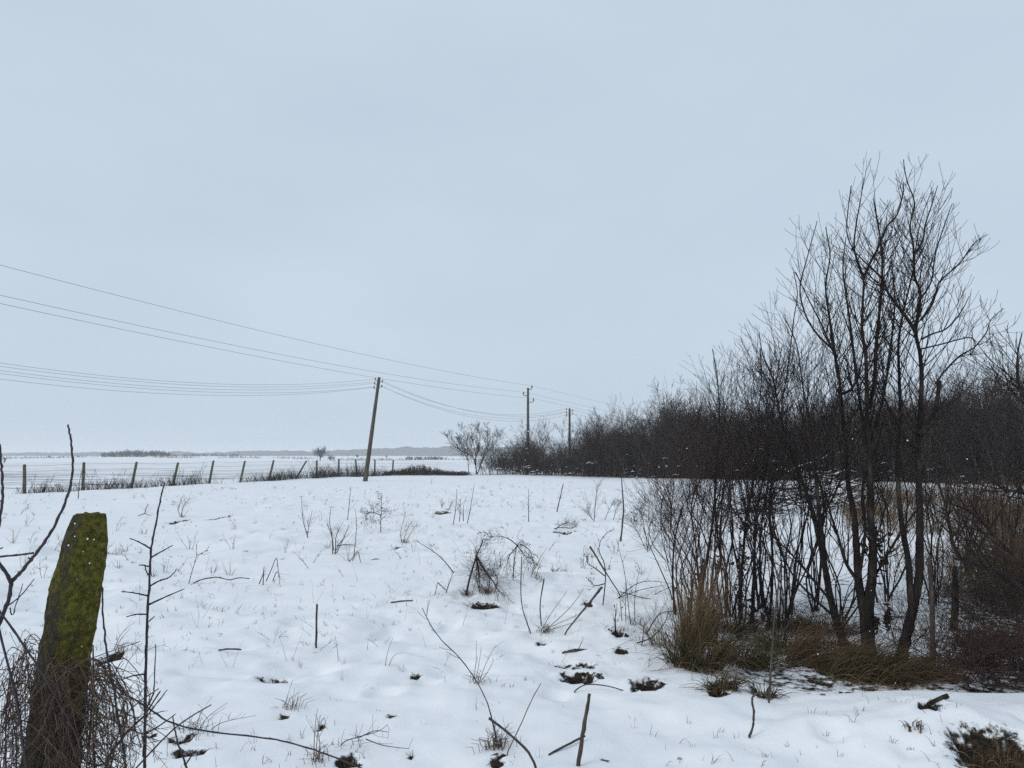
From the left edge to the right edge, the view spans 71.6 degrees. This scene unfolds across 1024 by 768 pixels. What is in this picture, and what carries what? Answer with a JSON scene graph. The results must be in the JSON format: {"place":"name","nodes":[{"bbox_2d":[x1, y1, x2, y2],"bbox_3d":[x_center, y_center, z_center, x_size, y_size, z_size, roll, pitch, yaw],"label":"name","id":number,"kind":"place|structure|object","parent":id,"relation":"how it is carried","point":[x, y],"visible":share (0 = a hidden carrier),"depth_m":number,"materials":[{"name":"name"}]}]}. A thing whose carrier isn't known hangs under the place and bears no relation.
{"place":"outdoors","nodes":[
{"label":"outdoors","id":0,"kind":"place"},
{"bbox_2d":[0,456,1023,767],"bbox_3d":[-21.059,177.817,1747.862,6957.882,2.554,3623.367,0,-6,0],"label":"ground","id":1,"kind":"structure","parent":0,"point":[360,682],"depth_m":8.40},
{"bbox_2d":[0,444,3,526],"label":"bare shoot","id":2,"kind":"object","parent":1,"relation":"on","point":[2,490],"visible":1,"depth_m":2.18,"materials":[{"name":"brown plant"}]},
{"bbox_2d":[0,424,73,625],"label":"bare sapling","id":3,"kind":"object","parent":1,"relation":"on","point":[10,580],"visible":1,"depth_m":2.25,"materials":[{"name":"brown plant"}]},
{"bbox_2d":[0,610,82,767],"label":"bent cane","id":4,"kind":"object","parent":1,"relation":"on","point":[14,688],"visible":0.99,"depth_m":2.20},
{"bbox_2d":[20,512,107,767],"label":"mossy post","id":5,"kind":"object","parent":1,"relation":"on","point":[72,608],"visible":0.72,"depth_m":2.34,"materials":[{"name":"weathered wood"},{"name":"moss"}]},
{"bbox_2d":[0,629,210,767],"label":"dry vines","id":6,"kind":"object","parent":5,"relation":"hanging from","point":[91,706],"visible":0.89,"depth_m":2.23,"materials":[{"name":"plant"}]},
{"bbox_2d":[94,658,361,767],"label":"bramble cane","id":7,"kind":"object","parent":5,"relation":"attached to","point":[183,726],"visible":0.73,"depth_m":2.39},
{"bbox_2d":[98,587,126,767],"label":"bare shoot","id":8,"kind":"object","parent":1,"relation":"on","point":[112,682],"visible":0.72,"depth_m":2.32,"materials":[{"name":"brown plant"}]},
{"bbox_2d":[121,484,183,767],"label":"thorny sapling","id":9,"kind":"object","parent":1,"relation":"on","point":[146,644],"visible":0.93,"depth_m":2.52,"materials":[{"name":"plant"}]},
{"bbox_2d":[14,455,401,493],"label":"dry weeds","id":10,"kind":"object","parent":1,"relation":"on","point":[348,473],"visible":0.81,"depth_m":49.25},
{"bbox_2d":[9,459,426,493],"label":"wire fence","id":11,"kind":"object","parent":1,"relation":"on","point":[132,481],"visible":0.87,"depth_m":47.35,"materials":[{"name":"weathered wood"},{"name":"metal"}]},
{"bbox_2d":[3,455,507,459],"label":"scrub","id":12,"kind":"object","parent":1,"relation":"on","point":[221,457],"visible":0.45,"depth_m":350.35,"materials":[{"name":"plant"}]},
{"bbox_2d":[2,446,574,455],"bbox_3d":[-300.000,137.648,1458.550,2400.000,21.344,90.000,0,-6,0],"label":"forest","id":13,"kind":"object","parent":1,"relation":"on","point":[423,451],"visible":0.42,"depth_m":1421.35,"materials":[{"name":"plant"}]},
{"bbox_2d":[300,709,329,765],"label":"dry weed","id":14,"kind":"object","parent":1,"relation":"on","point":[318,757],"visible":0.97,"depth_m":4.70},
{"bbox_2d":[363,377,382,480],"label":"utility pole","id":15,"kind":"object","parent":1,"relation":"on","point":[367,465],"visible":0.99,"depth_m":57.15,"materials":[{"name":"wood"}]},
{"bbox_2d":[351,490,403,531],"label":"dry weed","id":16,"kind":"object","parent":1,"relation":"on","point":[369,512],"visible":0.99,"depth_m":19.00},
{"bbox_2d":[380,464,472,475],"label":"bramble thicket","id":17,"kind":"object","parent":1,"relation":"on","point":[420,469],"visible":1,"depth_m":72.99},
{"bbox_2d":[418,601,497,742],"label":"stalk","id":18,"kind":"object","parent":1,"relation":"on","point":[463,663],"visible":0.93,"depth_m":4.99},
{"bbox_2d":[442,421,506,473],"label":"bare tree","id":19,"kind":"object","parent":1,"relation":"on","point":[468,452],"visible":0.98,"depth_m":76.40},
{"bbox_2d":[452,526,517,603],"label":"dry weed","id":20,"kind":"object","parent":1,"relation":"on","point":[477,560],"visible":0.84,"depth_m":10.94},
{"bbox_2d":[1,485,970,767],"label":"grass tips","id":21,"kind":"object","parent":1,"relation":"on","point":[439,623],"depth_m":8.93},
{"bbox_2d":[456,548,516,594],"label":"bramble","id":22,"kind":"object","parent":1,"relation":"on","point":[482,572],"visible":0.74,"depth_m":11.02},
{"bbox_2d":[472,721,520,753],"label":"dry weed","id":23,"kind":"object","parent":1,"relation":"on","point":[494,740],"visible":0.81,"depth_m":4.85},
{"bbox_2d":[479,526,541,580],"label":"dry weed","id":24,"kind":"object","parent":1,"relation":"on","point":[515,551],"visible":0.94,"depth_m":11.88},
{"bbox_2d":[507,433,544,474],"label":"scrub bush","id":25,"kind":"object","parent":1,"relation":"on","point":[516,454],"visible":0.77,"depth_m":73.47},
{"bbox_2d":[509,430,546,474],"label":"scrub bush","id":26,"kind":"object","parent":1,"relation":"on","point":[528,462],"visible":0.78,"depth_m":72.82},
{"bbox_2d":[510,417,554,474],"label":"scrub bush","id":27,"kind":"object","parent":1,"relation":"on","point":[540,440],"visible":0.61,"depth_m":75.24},
{"bbox_2d":[520,436,557,475],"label":"scrub bush","id":28,"kind":"object","parent":1,"relation":"on","point":[531,452],"visible":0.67,"depth_m":71.50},
{"bbox_2d":[541,439,589,475],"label":"scrub bush","id":29,"kind":"object","parent":1,"relation":"on","point":[565,459],"visible":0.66,"depth_m":69.40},
{"bbox_2d":[537,412,603,476],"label":"scrub bush","id":30,"kind":"object","parent":1,"relation":"on","point":[573,440],"visible":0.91,"depth_m":68.56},
{"bbox_2d":[576,693,590,765],"bbox_3d":[0.459,2.250,4.581,0.107,0.487,0.035,0,-6,0],"label":"stick","id":31,"kind":"object","parent":1,"relation":"on","point":[580,749],"visible":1,"depth_m":4.57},
{"bbox_2d":[563,434,610,476],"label":"scrub bush","id":32,"kind":"object","parent":1,"relation":"on","point":[589,456],"visible":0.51,"depth_m":68.50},
{"bbox_2d":[579,408,637,477],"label":"scrub bush","id":33,"kind":"object","parent":1,"relation":"on","point":[602,443],"visible":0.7,"depth_m":66.97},
{"bbox_2d":[598,417,642,477],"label":"scrub bush","id":34,"kind":"object","parent":1,"relation":"on","point":[623,451],"visible":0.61,"depth_m":65.85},
{"bbox_2d":[605,395,638,477],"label":"scrub bush","id":35,"kind":"object","parent":1,"relation":"on","point":[627,460],"visible":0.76,"depth_m":66.08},
{"bbox_2d":[611,536,644,626],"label":"dry weed","id":36,"kind":"object","parent":1,"relation":"on","point":[628,596],"visible":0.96,"depth_m":8.44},
{"bbox_2d":[596,402,671,477],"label":"scrub bush","id":37,"kind":"object","parent":1,"relation":"on","point":[635,450],"visible":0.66,"depth_m":65.18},
{"bbox_2d":[624,408,672,477],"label":"scrub bush","id":38,"kind":"object","parent":1,"relation":"on","point":[648,443],"visible":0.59,"depth_m":64.40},
{"bbox_2d":[621,477,685,551],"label":"dry weed","id":39,"kind":"object","parent":1,"relation":"on","point":[634,520],"visible":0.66,"depth_m":15.23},
{"bbox_2d":[633,416,676,477],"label":"scrub bush","id":40,"kind":"object","parent":1,"relation":"on","point":[650,454],"visible":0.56,"depth_m":64.22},
{"bbox_2d":[641,414,702,478],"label":"scrub bush","id":41,"kind":"object","parent":1,"relation":"on","point":[669,442],"visible":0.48,"depth_m":62.91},
{"bbox_2d":[627,593,718,650],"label":"grass tussock","id":42,"kind":"object","parent":1,"relation":"on","point":[651,643],"depth_m":7.60,"materials":[{"name":"plant"}]},
{"bbox_2d":[633,465,713,614],"bbox_3d":[2.318,2.051,9.689,1.268,2.228,0.732,0,-6,0],"label":"thin sapling","id":43,"kind":"object","parent":1,"relation":"on","point":[673,551],"visible":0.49,"depth_m":9.63,"materials":[{"name":"brown plant"}]},
{"bbox_2d":[639,376,708,477],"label":"scrub bush","id":44,"kind":"object","parent":1,"relation":"on","point":[663,411],"visible":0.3,"depth_m":64.56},
{"bbox_2d":[659,391,706,478],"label":"scrub bush","id":45,"kind":"object","parent":1,"relation":"on","point":[684,406],"visible":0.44,"depth_m":62.36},
{"bbox_2d":[615,402,757,619],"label":"coppice shrub","id":46,"kind":"object","parent":1,"relation":"on","point":[680,513],"visible":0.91,"depth_m":8.26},
{"bbox_2d":[605,594,778,684],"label":"grass tussock","id":47,"kind":"object","parent":1,"relation":"on","point":[701,661],"depth_m":6.91,"materials":[{"name":"plant"}]},
{"bbox_2d":[660,406,729,478],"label":"scrub bush","id":48,"kind":"object","parent":1,"relation":"on","point":[693,435],"visible":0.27,"depth_m":61.87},
{"bbox_2d":[659,553,745,658],"bbox_3d":[1.961,2.230,7.317,0.942,1.209,0.746,0,-6,0],"label":"reed bundle","id":49,"kind":"object","parent":1,"relation":"on","point":[694,621],"visible":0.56,"depth_m":7.27,"materials":[{"name":"plant"}]},
{"bbox_2d":[673,410,736,478],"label":"scrub bush","id":50,"kind":"object","parent":1,"relation":"on","point":[701,440],"visible":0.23,"depth_m":60.76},
{"bbox_2d":[656,343,762,588],"bbox_3d":[2.761,1.303,9.631,1.410,3.859,1.232,6,-8,-44],"label":"slender sapling","id":51,"kind":"object","parent":1,"relation":"on","point":[718,448],"visible":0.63,"depth_m":9.70,"materials":[{"name":"brown plant"}]},
{"bbox_2d":[623,352,806,615],"bbox_3d":[2.318,1.335,8.650,1.943,3.497,2.249,0,-6,0],"label":"coppice shrub","id":52,"kind":"object","parent":1,"relation":"on","point":[705,515],"visible":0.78,"depth_m":8.66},
{"bbox_2d":[667,348,770,617],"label":"coppice shrub","id":53,"kind":"object","parent":1,"relation":"on","point":[717,527],"visible":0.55,"depth_m":9.49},
{"bbox_2d":[679,663,762,695],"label":"grass tussock","id":54,"kind":"object","parent":1,"relation":"on","point":[721,685],"depth_m":5.98,"materials":[{"name":"plant"}]},
{"bbox_2d":[667,496,776,643],"bbox_3d":[2.412,2.190,8.556,1.575,1.756,1.204,3,-7,-29],"label":"reed bundle","id":55,"kind":"object","parent":1,"relation":"on","point":[715,596],"visible":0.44,"depth_m":8.32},
{"bbox_2d":[673,619,810,677],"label":"grass tussock","id":56,"kind":"object","parent":1,"relation":"on","point":[763,664],"depth_m":7.35,"materials":[{"name":"plant"}]},
{"bbox_2d":[696,333,791,615],"bbox_3d":[3.176,1.260,9.706,1.266,3.914,1.172,-3,-7,28],"label":"slender sapling","id":57,"kind":"object","parent":1,"relation":"on","point":[742,548],"visible":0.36,"depth_m":9.68,"materials":[{"name":"brown plant"}]},
{"bbox_2d":[663,356,827,640],"bbox_3d":[2.722,1.302,8.594,2.080,3.601,2.167,-3,-6,27],"label":"coppice shrub","id":58,"kind":"object","parent":1,"relation":"on","point":[747,572],"visible":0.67,"depth_m":8.51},
{"bbox_2d":[712,591,789,636],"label":"grass tussock","id":59,"kind":"object","parent":1,"relation":"on","point":[752,624],"depth_m":8.82,"materials":[{"name":"plant"}]},
{"bbox_2d":[499,396,1023,482],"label":"undergrowth","id":60,"kind":"object","parent":1,"relation":"on","point":[609,467],"visible":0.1,"depth_m":63.83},
{"bbox_2d":[712,338,817,626],"bbox_3d":[3.350,1.281,9.140,1.269,3.798,1.144,0,-6,0],"label":"slender sapling","id":61,"kind":"object","parent":1,"relation":"on","point":[751,599],"visible":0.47,"depth_m":9.13,"materials":[{"name":"brown plant"}]},
{"bbox_2d":[674,568,856,654],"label":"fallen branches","id":62,"kind":"object","parent":1,"relation":"on","point":[768,619],"visible":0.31,"depth_m":8.62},
{"bbox_2d":[702,272,832,630],"bbox_3d":[3.440,0.835,9.512,1.306,4.775,1.641,4,-7,-36],"label":"slender sapling","id":63,"kind":"object","parent":1,"relation":"on","point":[772,553],"visible":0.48,"depth_m":9.40,"materials":[{"name":"brown plant"}]},
{"bbox_2d":[744,673,795,700],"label":"grass tussock","id":64,"kind":"object","parent":1,"relation":"on","point":[753,689],"depth_m":5.88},
{"bbox_2d":[696,315,844,609],"bbox_3d":[3.576,1.031,9.865,2.867,4.328,1.874,4,-7,-35],"label":"coppice shrub","id":65,"kind":"object","parent":1,"relation":"on","point":[760,577],"visible":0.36,"depth_m":9.92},
{"bbox_2d":[690,347,853,635],"bbox_3d":[3.215,1.336,8.675,1.890,3.632,2.254,-4,-7,33],"label":"coppice shrub","id":66,"kind":"object","parent":1,"relation":"on","point":[785,614],"visible":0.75,"depth_m":8.71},
{"bbox_2d":[707,611,837,658],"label":"grass tussock","id":67,"kind":"object","parent":1,"relation":"on","point":[784,639],"depth_m":8.02,"materials":[{"name":"plant"}]},
{"bbox_2d":[764,550,809,702],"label":"stem","id":68,"kind":"object","parent":1,"relation":"on","point":[771,660],"visible":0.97,"depth_m":5.75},
{"bbox_2d":[716,532,864,590],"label":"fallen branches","id":69,"kind":"object","parent":1,"relation":"on","point":[797,564],"visible":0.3,"depth_m":12.99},
{"bbox_2d":[756,598,832,639],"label":"grass tussock","id":70,"kind":"object","parent":1,"relation":"on","point":[796,628],"depth_m":8.87,"materials":[{"name":"plant"}]},
{"bbox_2d":[721,307,879,614],"bbox_3d":[4.025,1.110,10.253,2.128,4.400,1.784,0,-6,0],"label":"coppice shrub","id":71,"kind":"object","parent":1,"relation":"on","point":[787,578],"visible":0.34,"depth_m":9.96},
{"bbox_2d":[720,455,895,516],"bbox_3d":[10.409,3.791,25.504,7.086,2.538,4.822,0,-6,0],"label":"brush pile","id":72,"kind":"object","parent":1,"relation":"on","point":[778,510],"visible":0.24,"depth_m":24.96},
{"bbox_2d":[726,279,895,646],"bbox_3d":[3.234,0.904,8.097,1.789,4.337,1.989,0,-6,0],"label":"leaning tree","id":73,"kind":"object","parent":1,"relation":"on","point":[820,539],"visible":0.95,"depth_m":7.99,"materials":[{"name":"brown plant"}]},
{"bbox_2d":[767,327,871,611],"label":"coppice shrub","id":74,"kind":"object","parent":1,"relation":"on","point":[817,596],"visible":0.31,"depth_m":9.88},
{"bbox_2d":[741,604,902,677],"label":"grass tussock","id":75,"kind":"object","parent":1,"relation":"on","point":[811,648],"depth_m":7.48,"materials":[{"name":"plant"}]},
{"bbox_2d":[789,600,892,636],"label":"grass tussock","id":76,"kind":"object","parent":1,"relation":"on","point":[848,624],"depth_m":8.84,"materials":[{"name":"plant"}]},
{"bbox_2d":[737,370,947,625],"bbox_3d":[4.472,1.425,9.059,2.387,3.590,1.893,2,-6,-17],"label":"coppice shrub","id":77,"kind":"object","parent":1,"relation":"on","point":[837,581],"visible":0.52,"depth_m":9.13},
{"bbox_2d":[809,398,880,475],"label":"scrub bush","id":78,"kind":"object","parent":1,"relation":"on","point":[837,457],"visible":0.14,"depth_m":54.98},
{"bbox_2d":[775,151,948,659],"bbox_3d":[3.948,0.142,7.971,1.745,5.842,1.867,-2,-6,16],"label":"multi stem tree","id":79,"kind":"object","parent":1,"relation":"on","point":[866,604],"visible":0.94,"depth_m":7.93,"materials":[{"name":"brown plant"}]},
{"bbox_2d":[820,390,912,480],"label":"scrub bush","id":80,"kind":"object","parent":1,"relation":"on","point":[853,407],"visible":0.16,"depth_m":54.18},
{"bbox_2d":[791,576,969,662],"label":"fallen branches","id":81,"kind":"object","parent":1,"relation":"on","point":[853,607],"visible":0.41,"depth_m":8.97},
{"bbox_2d":[848,388,912,481],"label":"scrub bush","id":82,"kind":"object","parent":1,"relation":"on","point":[882,439],"visible":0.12,"depth_m":53.88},
{"bbox_2d":[789,617,984,690],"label":"grass tussock","id":83,"kind":"object","parent":1,"relation":"on","point":[842,672],"depth_m":7.03,"materials":[{"name":"plant"}]},
{"bbox_2d":[825,353,975,602],"bbox_3d":[5.579,1.268,10.176,2.193,3.744,1.662,0,-6,0],"label":"coppice shrub","id":84,"kind":"object","parent":1,"relation":"on","point":[886,589],"visible":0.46,"depth_m":10.03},
{"bbox_2d":[879,391,932,482],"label":"scrub bush","id":85,"kind":"object","parent":1,"relation":"on","point":[906,457],"visible":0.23,"depth_m":52.39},
{"bbox_2d":[874,394,950,481],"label":"scrub bush","id":86,"kind":"object","parent":1,"relation":"on","point":[922,445],"visible":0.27,"depth_m":51.67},
{"bbox_2d":[817,155,1020,660],"bbox_3d":[4.581,0.185,7.870,1.812,5.749,1.968,-5,-7,40],"label":"forked tree","id":87,"kind":"object","parent":1,"relation":"on","point":[913,590],"visible":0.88,"depth_m":7.95,"materials":[{"name":"brown plant"}]},
{"bbox_2d":[872,377,971,482],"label":"scrub bush","id":88,"kind":"object","parent":1,"relation":"on","point":[924,437],"visible":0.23,"depth_m":51.22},
{"bbox_2d":[856,631,995,690],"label":"grass tussock","id":89,"kind":"object","parent":1,"relation":"on","point":[899,679],"depth_m":6.83,"materials":[{"name":"plant"}]},
{"bbox_2d":[853,362,1000,605],"bbox_3d":[6.004,1.345,10.077,2.666,3.582,1.582,1,-6,-14],"label":"coppice shrub","id":90,"kind":"object","parent":1,"relation":"on","point":[935,583],"visible":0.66,"depth_m":9.95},
{"bbox_2d":[837,474,1023,650],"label":"brown weeds","id":91,"kind":"object","parent":1,"relation":"on","point":[1019,553],"visible":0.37,"depth_m":12.87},
{"bbox_2d":[882,400,979,482],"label":"scrub bush","id":92,"kind":"object","parent":1,"relation":"on","point":[946,442],"visible":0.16,"depth_m":50.71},
{"bbox_2d":[928,555,935,666],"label":"dead stem","id":93,"kind":"object","parent":1,"relation":"on","point":[931,596],"visible":0.69,"depth_m":7.44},
{"bbox_2d":[886,634,994,687],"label":"grass tussock","id":94,"kind":"object","parent":1,"relation":"on","point":[953,672],"depth_m":6.88,"materials":[{"name":"plant"}]},
{"bbox_2d":[908,359,992,483],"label":"scrub bush","id":95,"kind":"object","parent":1,"relation":"on","point":[951,421],"visible":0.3,"depth_m":50.46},
{"bbox_2d":[879,564,1023,692],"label":"brushwood","id":96,"kind":"object","parent":1,"relation":"on","point":[1013,665],"visible":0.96,"depth_m":6.56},
{"bbox_2d":[923,369,983,483],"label":"scrub bush","id":97,"kind":"object","parent":1,"relation":"on","point":[957,455],"visible":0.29,"depth_m":50.14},
{"bbox_2d":[949,566,958,630],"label":"dead stem","id":98,"kind":"object","parent":1,"relation":"on","point":[955,579],"visible":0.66,"depth_m":8.76,"materials":[{"name":"brown plant"}]},
{"bbox_2d":[887,322,1023,616],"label":"overhanging shrub","id":99,"kind":"object","parent":1,"relation":"on","point":[1005,576],"visible":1,"depth_m":5.73,"materials":[{"name":"brown plant"}]},
{"bbox_2d":[891,548,1023,621],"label":"brushwood","id":100,"kind":"object","parent":1,"relation":"on","point":[970,596],"visible":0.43,"depth_m":9.34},
{"bbox_2d":[924,559,1009,616],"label":"grass tussock","id":101,"kind":"object","parent":1,"relation":"on","point":[968,586],"depth_m":10.17,"materials":[{"name":"plant"}]},
{"bbox_2d":[912,625,1021,670],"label":"grass tussock","id":102,"kind":"object","parent":1,"relation":"on","point":[961,653],"depth_m":7.58,"materials":[{"name":"plant"}]},
{"bbox_2d":[914,601,1023,650],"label":"grass tussock","id":103,"kind":"object","parent":1,"relation":"on","point":[990,632],"depth_m":8.24,"materials":[{"name":"plant"}]},
{"bbox_2d":[921,556,1023,641],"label":"brushwood","id":104,"kind":"object","parent":1,"relation":"on","point":[1004,604],"visible":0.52,"depth_m":8.89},
{"bbox_2d":[923,362,1023,575],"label":"coppice shrub","id":105,"kind":"object","parent":1,"relation":"on","point":[980,481],"visible":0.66,"depth_m":12.13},
{"bbox_2d":[923,599,1023,681],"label":"brushwood","id":106,"kind":"object","parent":1,"relation":"on","point":[987,646],"visible":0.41,"depth_m":7.28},
{"bbox_2d":[926,352,1023,484],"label":"scrub bush","id":107,"kind":"object","parent":1,"relation":"on","point":[979,405],"visible":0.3,"depth_m":50.40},
{"bbox_2d":[943,387,1015,483],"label":"scrub bush","id":108,"kind":"object","parent":1,"relation":"on","point":[974,442],"visible":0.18,"depth_m":50.43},
{"bbox_2d":[940,540,1023,616],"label":"brushwood","id":109,"kind":"object","parent":1,"relation":"on","point":[971,573],"visible":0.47,"depth_m":10.03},
{"bbox_2d":[944,348,1023,557],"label":"coppice shrub","id":110,"kind":"object","parent":1,"relation":"on","point":[1017,483],"visible":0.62,"depth_m":13.65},
{"bbox_2d":[955,357,1023,484],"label":"scrub bush","id":111,"kind":"object","parent":1,"relation":"on","point":[995,431],"visible":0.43,"depth_m":48.83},
{"bbox_2d":[956,738,1023,767],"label":"grass tussock","id":112,"kind":"object","parent":1,"relation":"on","point":[984,762],"depth_m":4.51,"materials":[{"name":"plant"}]},
{"bbox_2d":[961,335,1023,483],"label":"scrub bush","id":113,"kind":"object","parent":1,"relation":"on","point":[1010,368],"visible":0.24,"depth_m":48.74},
{"bbox_2d":[981,374,1023,483],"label":"scrub bush","id":114,"kind":"object","parent":1,"relation":"on","point":[1006,430],"visible":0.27,"depth_m":48.74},
{"bbox_2d":[0,0,1023,452],"label":"sky","id":115,"kind":"structure","parent":0,"point":[492,119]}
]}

